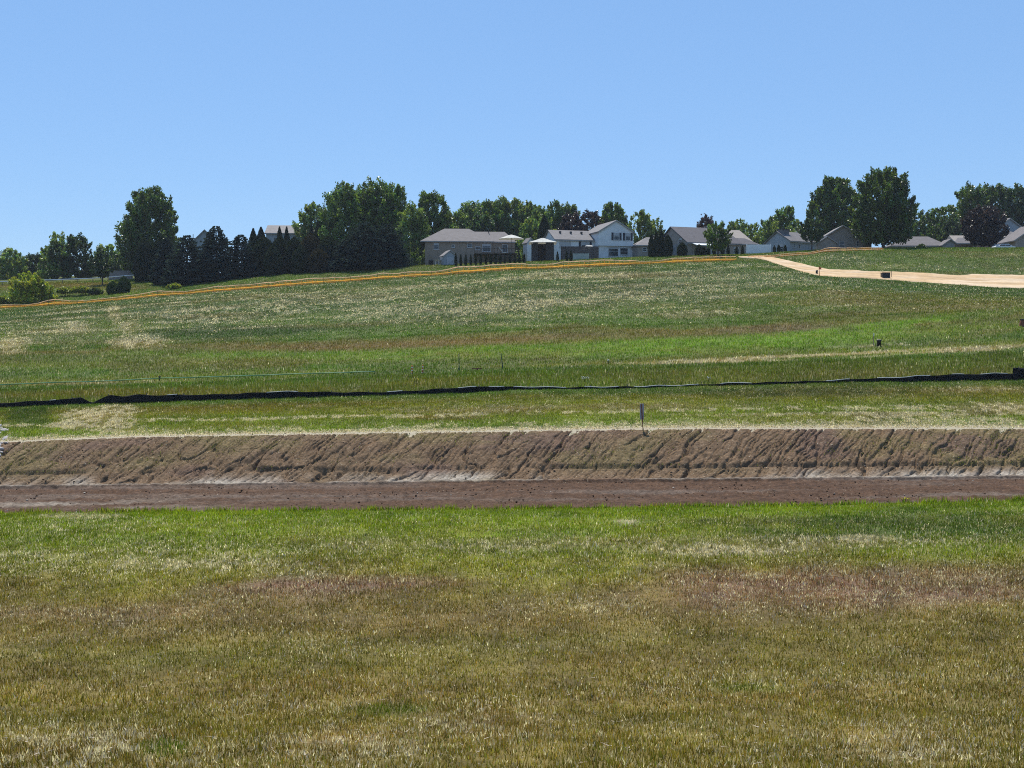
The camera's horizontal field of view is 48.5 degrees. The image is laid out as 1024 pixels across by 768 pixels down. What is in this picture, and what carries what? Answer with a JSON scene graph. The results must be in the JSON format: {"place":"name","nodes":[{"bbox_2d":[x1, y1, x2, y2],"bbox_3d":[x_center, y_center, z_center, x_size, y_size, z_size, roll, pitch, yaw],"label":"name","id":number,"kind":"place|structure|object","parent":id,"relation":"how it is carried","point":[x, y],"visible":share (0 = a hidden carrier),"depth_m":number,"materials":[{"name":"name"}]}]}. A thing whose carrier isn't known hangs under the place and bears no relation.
{"place":"outdoors","nodes":[
{"label":"outdoors","id":0,"kind":"place"},
{"bbox_2d":[0,248,1023,767],"bbox_3d":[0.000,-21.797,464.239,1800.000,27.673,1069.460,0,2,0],"label":"ground","id":1,"kind":"structure","parent":0,"point":[764,616],"depth_m":38.86,"materials":[{"name":"plant"}]},
{"bbox_2d":[0,247,28,278],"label":"broadleaf tree","id":2,"kind":"object","parent":1,"relation":"on","point":[7,264],"visible":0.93,"depth_m":247.74,"materials":[{"name":"green plant"}]},
{"bbox_2d":[3,270,48,302],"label":"bush","id":3,"kind":"object","parent":1,"relation":"on","point":[24,289],"visible":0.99,"depth_m":191.18,"materials":[{"name":"green plant"}]},
{"bbox_2d":[14,252,41,274],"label":"broadleaf tree","id":4,"kind":"object","parent":1,"relation":"on","point":[31,258],"visible":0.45,"depth_m":252.20,"materials":[{"name":"green plant"}]},
{"bbox_2d":[38,281,57,300],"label":"bush","id":5,"kind":"object","parent":1,"relation":"on","point":[50,295],"visible":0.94,"depth_m":193.00,"materials":[{"name":"green plant"}]},
{"bbox_2d":[37,238,74,278],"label":"broadleaf tree","id":6,"kind":"object","parent":1,"relation":"on","point":[52,259],"visible":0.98,"depth_m":243.68,"materials":[{"name":"green plant"}]},
{"bbox_2d":[49,231,67,253],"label":"broadleaf tree","id":7,"kind":"object","parent":1,"relation":"on","point":[60,237],"visible":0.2,"depth_m":260.64,"materials":[{"name":"green plant"}]},
{"bbox_2d":[56,286,72,295],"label":"shrub","id":8,"kind":"object","parent":1,"relation":"on","point":[65,290],"visible":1,"depth_m":198.78,"materials":[{"name":"green plant"}]},
{"bbox_2d":[58,232,93,277],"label":"broadleaf tree","id":9,"kind":"object","parent":1,"relation":"on","point":[73,245],"visible":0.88,"depth_m":246.54,"materials":[{"name":"green plant"}]},
{"bbox_2d":[89,248,115,284],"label":"broadleaf tree","id":10,"kind":"object","parent":1,"relation":"on","point":[98,257],"visible":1,"depth_m":217.59,"materials":[{"name":"green plant"}]},
{"bbox_2d":[93,243,119,265],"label":"broadleaf tree","id":11,"kind":"object","parent":1,"relation":"on","point":[109,247],"visible":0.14,"depth_m":259.90,"materials":[{"name":"green plant"}]},
{"bbox_2d":[106,281,118,293],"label":"shrub","id":12,"kind":"object","parent":1,"relation":"on","point":[111,286],"visible":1,"depth_m":197.90,"materials":[{"name":"green plant"}]},
{"bbox_2d":[104,254,123,270],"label":"broadleaf tree","id":13,"kind":"object","parent":1,"relation":"on","point":[117,266],"visible":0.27,"depth_m":255.81,"materials":[{"name":"green plant"}]},
{"bbox_2d":[109,270,132,279],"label":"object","id":14,"kind":"object","parent":1,"relation":"on","point":[118,273],"visible":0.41,"depth_m":235.32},
{"bbox_2d":[117,275,130,292],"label":"shrub","id":15,"kind":"object","parent":1,"relation":"on","point":[124,284],"visible":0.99,"depth_m":198.86,"materials":[{"name":"green plant"}]},
{"bbox_2d":[132,238,154,281],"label":"arborvitae","id":16,"kind":"object","parent":1,"relation":"on","point":[143,258],"visible":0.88,"depth_m":219.85,"materials":[{"name":"green plant"}]},
{"bbox_2d":[113,185,184,273],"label":"maple tree","id":17,"kind":"object","parent":1,"relation":"on","point":[137,225],"visible":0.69,"depth_m":233.63,"materials":[{"name":"green plant"}]},
{"bbox_2d":[148,237,175,283],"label":"spruce tree","id":18,"kind":"object","parent":1,"relation":"on","point":[161,263],"visible":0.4,"depth_m":211.21,"materials":[{"name":"green plant"}]},
{"bbox_2d":[160,235,210,284],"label":"spruce tree","id":19,"kind":"object","parent":1,"relation":"on","point":[179,270],"visible":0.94,"depth_m":205.48,"materials":[{"name":"green plant"}]},
{"bbox_2d":[0,371,374,384],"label":"hose","id":20,"kind":"object","parent":1,"relation":"on","point":[186,377],"visible":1,"depth_m":105.77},
{"bbox_2d":[193,229,217,258],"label":"grey gabled house","id":21,"kind":"structure","parent":1,"relation":"on","point":[200,237],"depth_m":260.90,"materials":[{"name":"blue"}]},
{"bbox_2d":[193,226,240,280],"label":"spruce tree","id":22,"kind":"object","parent":1,"relation":"on","point":[208,248],"visible":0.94,"depth_m":206.69,"materials":[{"name":"green plant"}]},
{"bbox_2d":[222,234,261,277],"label":"spruce tree","id":23,"kind":"object","parent":1,"relation":"on","point":[243,269],"visible":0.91,"depth_m":207.86,"materials":[{"name":"green plant"}]},
{"bbox_2d":[251,236,273,275],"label":"arborvitae","id":24,"kind":"object","parent":1,"relation":"on","point":[263,244],"visible":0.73,"depth_m":208.67,"materials":[{"name":"green plant"}]},
{"bbox_2d":[263,245,282,275],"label":"arborvitae","id":25,"kind":"object","parent":1,"relation":"on","point":[272,262],"visible":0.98,"depth_m":206.32,"materials":[{"name":"green plant"}]},
{"bbox_2d":[273,236,288,273],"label":"arborvitae","id":26,"kind":"object","parent":1,"relation":"on","point":[280,243],"visible":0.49,"depth_m":209.81,"materials":[{"name":"green plant"}]},
{"bbox_2d":[264,225,314,242],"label":"blue house","id":27,"kind":"structure","parent":1,"relation":"on","point":[271,232],"depth_m":255.25,"materials":[{"name":"grey"}]},
{"bbox_2d":[284,236,300,273],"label":"arborvitae","id":28,"kind":"object","parent":1,"relation":"on","point":[293,243],"visible":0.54,"depth_m":209.02,"materials":[{"name":"green plant"}]},
{"bbox_2d":[291,244,309,273],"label":"arborvitae","id":29,"kind":"object","parent":1,"relation":"on","point":[298,262],"visible":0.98,"depth_m":206.19,"materials":[{"name":"green plant"}]},
{"bbox_2d":[291,201,322,241],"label":"broadleaf tree","id":30,"kind":"object","parent":1,"relation":"on","point":[309,217],"visible":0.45,"depth_m":252.93,"materials":[{"name":"green plant"}]},
{"bbox_2d":[307,248,329,272],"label":"arborvitae","id":31,"kind":"object","parent":1,"relation":"on","point":[317,256],"visible":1,"depth_m":205.08,"materials":[{"name":"green plant"}]},
{"bbox_2d":[325,239,361,270],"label":"spruce tree","id":32,"kind":"object","parent":1,"relation":"on","point":[338,264],"visible":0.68,"depth_m":205.61,"materials":[{"name":"green plant"}]},
{"bbox_2d":[317,180,379,245],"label":"maple tree","id":33,"kind":"object","parent":1,"relation":"on","point":[335,221],"visible":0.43,"depth_m":231.46,"materials":[{"name":"green plant"}]},
{"bbox_2d":[332,222,397,269],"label":"spruce tree","id":34,"kind":"object","parent":1,"relation":"on","point":[355,239],"visible":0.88,"depth_m":204.95,"materials":[{"name":"green plant"}]},
{"bbox_2d":[2,256,735,307],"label":"safety fence","id":35,"kind":"object","parent":1,"relation":"on","point":[362,278],"visible":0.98,"depth_m":190.06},
{"bbox_2d":[353,175,410,245],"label":"maple tree","id":36,"kind":"object","parent":1,"relation":"on","point":[376,195],"visible":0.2,"depth_m":233.73,"materials":[{"name":"green plant"}]},
{"bbox_2d":[364,224,416,267],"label":"spruce tree","id":37,"kind":"object","parent":1,"relation":"on","point":[396,251],"visible":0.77,"depth_m":206.56,"materials":[{"name":"green plant"}]},
{"bbox_2d":[375,184,410,247],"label":"maple tree","id":38,"kind":"object","parent":1,"relation":"on","point":[397,201],"visible":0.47,"depth_m":231.40,"materials":[{"name":"green plant"}]},
{"bbox_2d":[395,200,430,264],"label":"broadleaf tree","id":39,"kind":"object","parent":1,"relation":"on","point":[418,226],"visible":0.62,"depth_m":223.52,"materials":[{"name":"green plant"}]},
{"bbox_2d":[407,252,424,264],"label":"shrub","id":40,"kind":"object","parent":1,"relation":"on","point":[418,259],"visible":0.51,"depth_m":216.50,"materials":[{"name":"green plant"}]},
{"bbox_2d":[409,189,453,257],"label":"broadleaf tree","id":41,"kind":"object","parent":1,"relation":"on","point":[441,219],"visible":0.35,"depth_m":242.71,"materials":[{"name":"green plant"}]},
{"bbox_2d":[439,250,457,264],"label":"garden shed","id":42,"kind":"structure","parent":1,"relation":"on","point":[447,257],"depth_m":207.25,"materials":[{"name":"white"}]},
{"bbox_2d":[449,209,469,228],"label":"broadleaf tree","id":43,"kind":"object","parent":1,"relation":"on","point":[460,217],"visible":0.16,"depth_m":259.63,"materials":[{"name":"green plant"}]},
{"bbox_2d":[420,229,521,264],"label":"ranch house","id":44,"kind":"structure","parent":1,"relation":"on","point":[463,242],"depth_m":216.32,"materials":[{"name":"beige"}]},
{"bbox_2d":[455,200,497,231],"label":"broadleaf tree","id":45,"kind":"object","parent":1,"relation":"on","point":[468,209],"visible":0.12,"depth_m":262.77,"materials":[{"name":"green plant"}]},
{"bbox_2d":[462,211,495,231],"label":"broadleaf tree","id":46,"kind":"object","parent":1,"relation":"on","point":[479,222],"visible":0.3,"depth_m":254.97,"materials":[{"name":"green plant"}]},
{"bbox_2d":[472,198,510,233],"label":"broadleaf tree","id":47,"kind":"object","parent":1,"relation":"on","point":[491,208],"visible":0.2,"depth_m":264.28,"materials":[{"name":"green plant"}]},
{"bbox_2d":[0,372,1017,407],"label":"silt fence","id":48,"kind":"object","parent":1,"relation":"on","point":[141,398],"visible":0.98,"depth_m":92.12,"materials":[{"name":"fabric"}]},
{"bbox_2d":[494,195,524,260],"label":"broadleaf tree","id":49,"kind":"object","parent":1,"relation":"on","point":[513,204],"visible":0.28,"depth_m":265.98,"materials":[{"name":"green plant"}]},
{"bbox_2d":[0,247,1023,347],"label":"hillside grass","id":50,"kind":"structure","parent":1,"relation":"on","point":[909,286],"depth_m":159.32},
{"bbox_2d":[0,378,1023,440],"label":"verge grass","id":51,"kind":"structure","parent":1,"relation":"on","point":[299,403],"depth_m":82.98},
{"bbox_2d":[0,307,1023,390],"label":"swale grass","id":52,"kind":"structure","parent":1,"relation":"on","point":[452,359],"depth_m":116.37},
{"bbox_2d":[0,349,1023,402],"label":"swale grass","id":53,"kind":"structure","parent":1,"relation":"on","point":[585,372],"depth_m":98.72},
{"bbox_2d":[0,494,1023,513],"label":"edge grass","id":54,"kind":"structure","parent":1,"relation":"on","point":[785,504],"depth_m":56.27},
{"bbox_2d":[509,200,541,257],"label":"broadleaf tree","id":55,"kind":"object","parent":1,"relation":"on","point":[529,207],"visible":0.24,"depth_m":264.64,"materials":[{"name":"green plant"}]},
{"bbox_2d":[522,238,532,260],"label":"garden shed","id":56,"kind":"structure","parent":1,"relation":"on","point":[526,249],"depth_m":221.19,"materials":[{"name":"white"}]},
{"bbox_2d":[515,215,541,258],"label":"broadleaf tree","id":57,"kind":"object","parent":1,"relation":"on","point":[526,229],"visible":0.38,"depth_m":234.20,"materials":[{"name":"green plant"}]},
{"bbox_2d":[528,238,556,260],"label":"gazebo","id":58,"kind":"object","parent":1,"relation":"on","point":[544,247],"visible":0.69,"depth_m":209.31,"materials":[{"name":"fabric"}]},
{"bbox_2d":[537,214,549,260],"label":"arborvitae","id":59,"kind":"object","parent":1,"relation":"on","point":[544,226],"visible":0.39,"depth_m":230.26,"materials":[{"name":"green plant"}]},
{"bbox_2d":[531,205,556,240],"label":"broadleaf tree","id":60,"kind":"object","parent":1,"relation":"on","point":[537,212],"visible":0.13,"depth_m":248.04,"materials":[{"name":"green plant"}]},
{"bbox_2d":[542,199,564,228],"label":"broadleaf tree","id":61,"kind":"object","parent":1,"relation":"on","point":[558,214],"visible":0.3,"depth_m":259.53,"materials":[{"name":"green plant"}]},
{"bbox_2d":[557,210,584,230],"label":"purple tree","id":62,"kind":"object","parent":1,"relation":"on","point":[566,223],"visible":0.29,"depth_m":249.53,"materials":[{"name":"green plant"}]},
{"bbox_2d":[564,201,580,226],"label":"broadleaf tree","id":63,"kind":"object","parent":1,"relation":"on","point":[568,208],"visible":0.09,"depth_m":261.93,"materials":[{"name":"green plant"}]},
{"bbox_2d":[561,246,598,259],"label":"board fence","id":64,"kind":"object","parent":1,"relation":"on","point":[593,251],"visible":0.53,"depth_m":211.23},
{"bbox_2d":[544,220,634,259],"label":"white house","id":65,"kind":"structure","parent":1,"relation":"on","point":[612,239],"depth_m":222.05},
{"bbox_2d":[575,209,603,230],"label":"purple tree","id":66,"kind":"object","parent":1,"relation":"on","point":[592,219],"visible":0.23,"depth_m":251.36,"materials":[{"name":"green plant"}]},
{"bbox_2d":[598,201,628,226],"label":"broadleaf tree","id":67,"kind":"object","parent":1,"relation":"on","point":[610,213],"visible":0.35,"depth_m":251.36,"materials":[{"name":"green plant"}]},
{"bbox_2d":[631,237,649,256],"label":"garage","id":68,"kind":"structure","parent":1,"relation":"on","point":[640,247],"depth_m":220.03,"materials":[{"name":"beige"}]},
{"bbox_2d":[627,209,655,243],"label":"broadleaf tree","id":69,"kind":"object","parent":1,"relation":"on","point":[644,222],"visible":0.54,"depth_m":241.86,"materials":[{"name":"green plant"}]},
{"bbox_2d":[647,234,654,256],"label":"arborvitae","id":70,"kind":"object","parent":1,"relation":"on","point":[651,247],"visible":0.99,"depth_m":206.83,"materials":[{"name":"green plant"}]},
{"bbox_2d":[654,231,658,256],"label":"arborvitae","id":71,"kind":"object","parent":1,"relation":"on","point":[656,243],"visible":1,"depth_m":206.82,"materials":[{"name":"green plant"}]},
{"bbox_2d":[659,229,663,255],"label":"arborvitae","id":72,"kind":"object","parent":1,"relation":"on","point":[661,243],"visible":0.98,"depth_m":206.81,"materials":[{"name":"green plant"}]},
{"bbox_2d":[663,234,672,255],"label":"arborvitae","id":73,"kind":"object","parent":1,"relation":"on","point":[668,246],"visible":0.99,"depth_m":206.62,"materials":[{"name":"green plant"}]},
{"bbox_2d":[676,242,687,255],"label":"arborvitae","id":74,"kind":"object","parent":1,"relation":"on","point":[682,249],"visible":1,"depth_m":206.65,"materials":[{"name":"green plant"}]},
{"bbox_2d":[696,213,713,227],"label":"purple tree","id":75,"kind":"object","parent":1,"relation":"on","point":[705,220],"visible":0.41,"depth_m":256.06,"materials":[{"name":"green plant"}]},
{"bbox_2d":[653,226,759,254],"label":"dark roofed house","id":76,"kind":"structure","parent":1,"relation":"on","point":[691,238],"depth_m":219.30,"materials":[{"name":"beige"}]},
{"bbox_2d":[703,220,733,255],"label":"broadleaf tree","id":77,"kind":"object","parent":1,"relation":"on","point":[712,237],"visible":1,"depth_m":202.39,"materials":[{"name":"green plant"}]},
{"bbox_2d":[727,218,749,236],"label":"broadleaf tree","id":78,"kind":"object","parent":1,"relation":"on","point":[742,226],"visible":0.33,"depth_m":265.57,"materials":[{"name":"green plant"}]},
{"bbox_2d":[744,222,760,243],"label":"broadleaf tree","id":79,"kind":"object","parent":1,"relation":"on","point":[754,227],"visible":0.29,"depth_m":260.50,"materials":[{"name":"green plant"}]},
{"bbox_2d":[746,244,770,253],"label":"board fence","id":80,"kind":"object","parent":1,"relation":"on","point":[758,248],"visible":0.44,"depth_m":212.21,"materials":[{"name":"plastic"}]},
{"bbox_2d":[752,219,778,244],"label":"broadleaf tree","id":81,"kind":"object","parent":1,"relation":"on","point":[765,234],"visible":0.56,"depth_m":245.70,"materials":[{"name":"green plant"}]},
{"bbox_2d":[770,205,799,231],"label":"broadleaf tree","id":82,"kind":"object","parent":1,"relation":"on","point":[785,216],"visible":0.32,"depth_m":253.68,"materials":[{"name":"green plant"}]},
{"bbox_2d":[763,229,816,251],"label":"blue grey house","id":83,"kind":"structure","parent":1,"relation":"on","point":[793,241],"depth_m":215.25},
{"bbox_2d":[797,214,825,249],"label":"broadleaf tree","id":84,"kind":"object","parent":1,"relation":"on","point":[809,231],"visible":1,"depth_m":206.08,"materials":[{"name":"green plant"}]},
{"bbox_2d":[748,247,882,256],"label":"safety fence","id":85,"kind":"object","parent":1,"relation":"on","point":[825,250],"visible":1,"depth_m":198.93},
{"bbox_2d":[806,175,861,234],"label":"maple tree","id":86,"kind":"object","parent":1,"relation":"on","point":[833,199],"visible":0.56,"depth_m":238.07,"materials":[{"name":"green plant"}]},
{"bbox_2d":[814,225,871,249],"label":"beige house","id":87,"kind":"structure","parent":1,"relation":"on","point":[840,237],"depth_m":219.01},
{"bbox_2d":[847,165,919,247],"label":"maple tree","id":88,"kind":"object","parent":1,"relation":"on","point":[891,208],"visible":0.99,"depth_m":212.19,"materials":[{"name":"green plant"}]},
{"bbox_2d":[885,237,957,247],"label":"house","id":89,"kind":"structure","parent":1,"relation":"on","point":[913,242],"depth_m":237.24,"materials":[{"name":"beige"}]},
{"bbox_2d":[912,209,935,238],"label":"broadleaf tree","id":90,"kind":"object","parent":1,"relation":"on","point":[919,226],"visible":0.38,"depth_m":259.06,"materials":[{"name":"green plant"}]},
{"bbox_2d":[916,225,948,240],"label":"broadleaf tree","id":91,"kind":"object","parent":1,"relation":"on","point":[933,234],"visible":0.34,"depth_m":255.73,"materials":[{"name":"green plant"}]},
{"bbox_2d":[924,204,962,239],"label":"broadleaf tree","id":92,"kind":"object","parent":1,"relation":"on","point":[940,218],"visible":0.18,"depth_m":260.95,"materials":[{"name":"green plant"}]},
{"bbox_2d":[939,216,970,241],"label":"broadleaf tree","id":93,"kind":"object","parent":1,"relation":"on","point":[954,227],"visible":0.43,"depth_m":253.83,"materials":[{"name":"green plant"}]},
{"bbox_2d":[947,235,977,246],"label":"brown roofed house","id":94,"kind":"structure","parent":1,"relation":"on","point":[959,239],"depth_m":240.74,"materials":[{"name":"beige"}]},
{"bbox_2d":[951,181,992,219],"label":"broadleaf tree","id":95,"kind":"object","parent":1,"relation":"on","point":[968,196],"visible":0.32,"depth_m":262.34,"materials":[{"name":"green plant"}]},
{"bbox_2d":[959,204,1009,246],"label":"purple tree","id":96,"kind":"object","parent":1,"relation":"on","point":[983,233],"visible":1,"depth_m":219.27,"materials":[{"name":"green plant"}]},
{"bbox_2d":[965,182,1018,223],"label":"broadleaf tree","id":97,"kind":"object","parent":1,"relation":"on","point":[995,192],"visible":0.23,"depth_m":263.67,"materials":[{"name":"green plant"}]},
{"bbox_2d":[992,218,1021,246],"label":"pale gabled house","id":98,"kind":"structure","parent":1,"relation":"on","point":[1013,225],"depth_m":242.97,"materials":[{"name":"blue"}]},
{"bbox_2d":[996,182,1023,226],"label":"broadleaf tree","id":99,"kind":"object","parent":1,"relation":"on","point":[1017,203],"visible":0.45,"depth_m":262.48,"materials":[{"name":"green plant"}]},
{"bbox_2d":[997,227,1023,246],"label":"beige garage","id":100,"kind":"structure","parent":1,"relation":"on","point":[1015,238],"depth_m":232.94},
{"bbox_2d":[0,428,1023,512],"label":"dirt bank","id":101,"kind":"structure","parent":0,"point":[726,468],"depth_m":70.94,"materials":[{"name":"soil"}]},
{"bbox_2d":[0,431,1019,510],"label":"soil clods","id":102,"kind":"object","parent":101,"relation":"on","point":[524,484],"visible":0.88,"depth_m":65.78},
{"bbox_2d":[0,428,1023,474],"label":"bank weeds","id":103,"kind":"object","parent":101,"relation":"on","point":[530,456],"visible":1,"depth_m":73.13,"materials":[{"name":"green plant"}]},
{"bbox_2d":[0,582,1023,709],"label":"meadow grass","id":104,"kind":"structure","parent":0,"point":[503,698],"depth_m":27.76,"materials":[{"name":"plant"}]},
{"bbox_2d":[0,498,1023,589],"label":"meadow grass","id":105,"kind":"structure","parent":0,"point":[362,522],"depth_m":44.37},
{"bbox_2d":[0,702,1023,767],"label":"meadow grass","id":106,"kind":"structure","parent":0,"point":[259,742],"depth_m":16.79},
{"bbox_2d":[0,0,1023,275],"label":"sky","id":107,"kind":"structure","parent":0,"point":[244,113],"materials":[{"name":"blue"}]},
{"bbox_2d":[738,256,1023,287],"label":"haul road","id":108,"kind":"structure","parent":0,"point":[1002,281],"depth_m":174.47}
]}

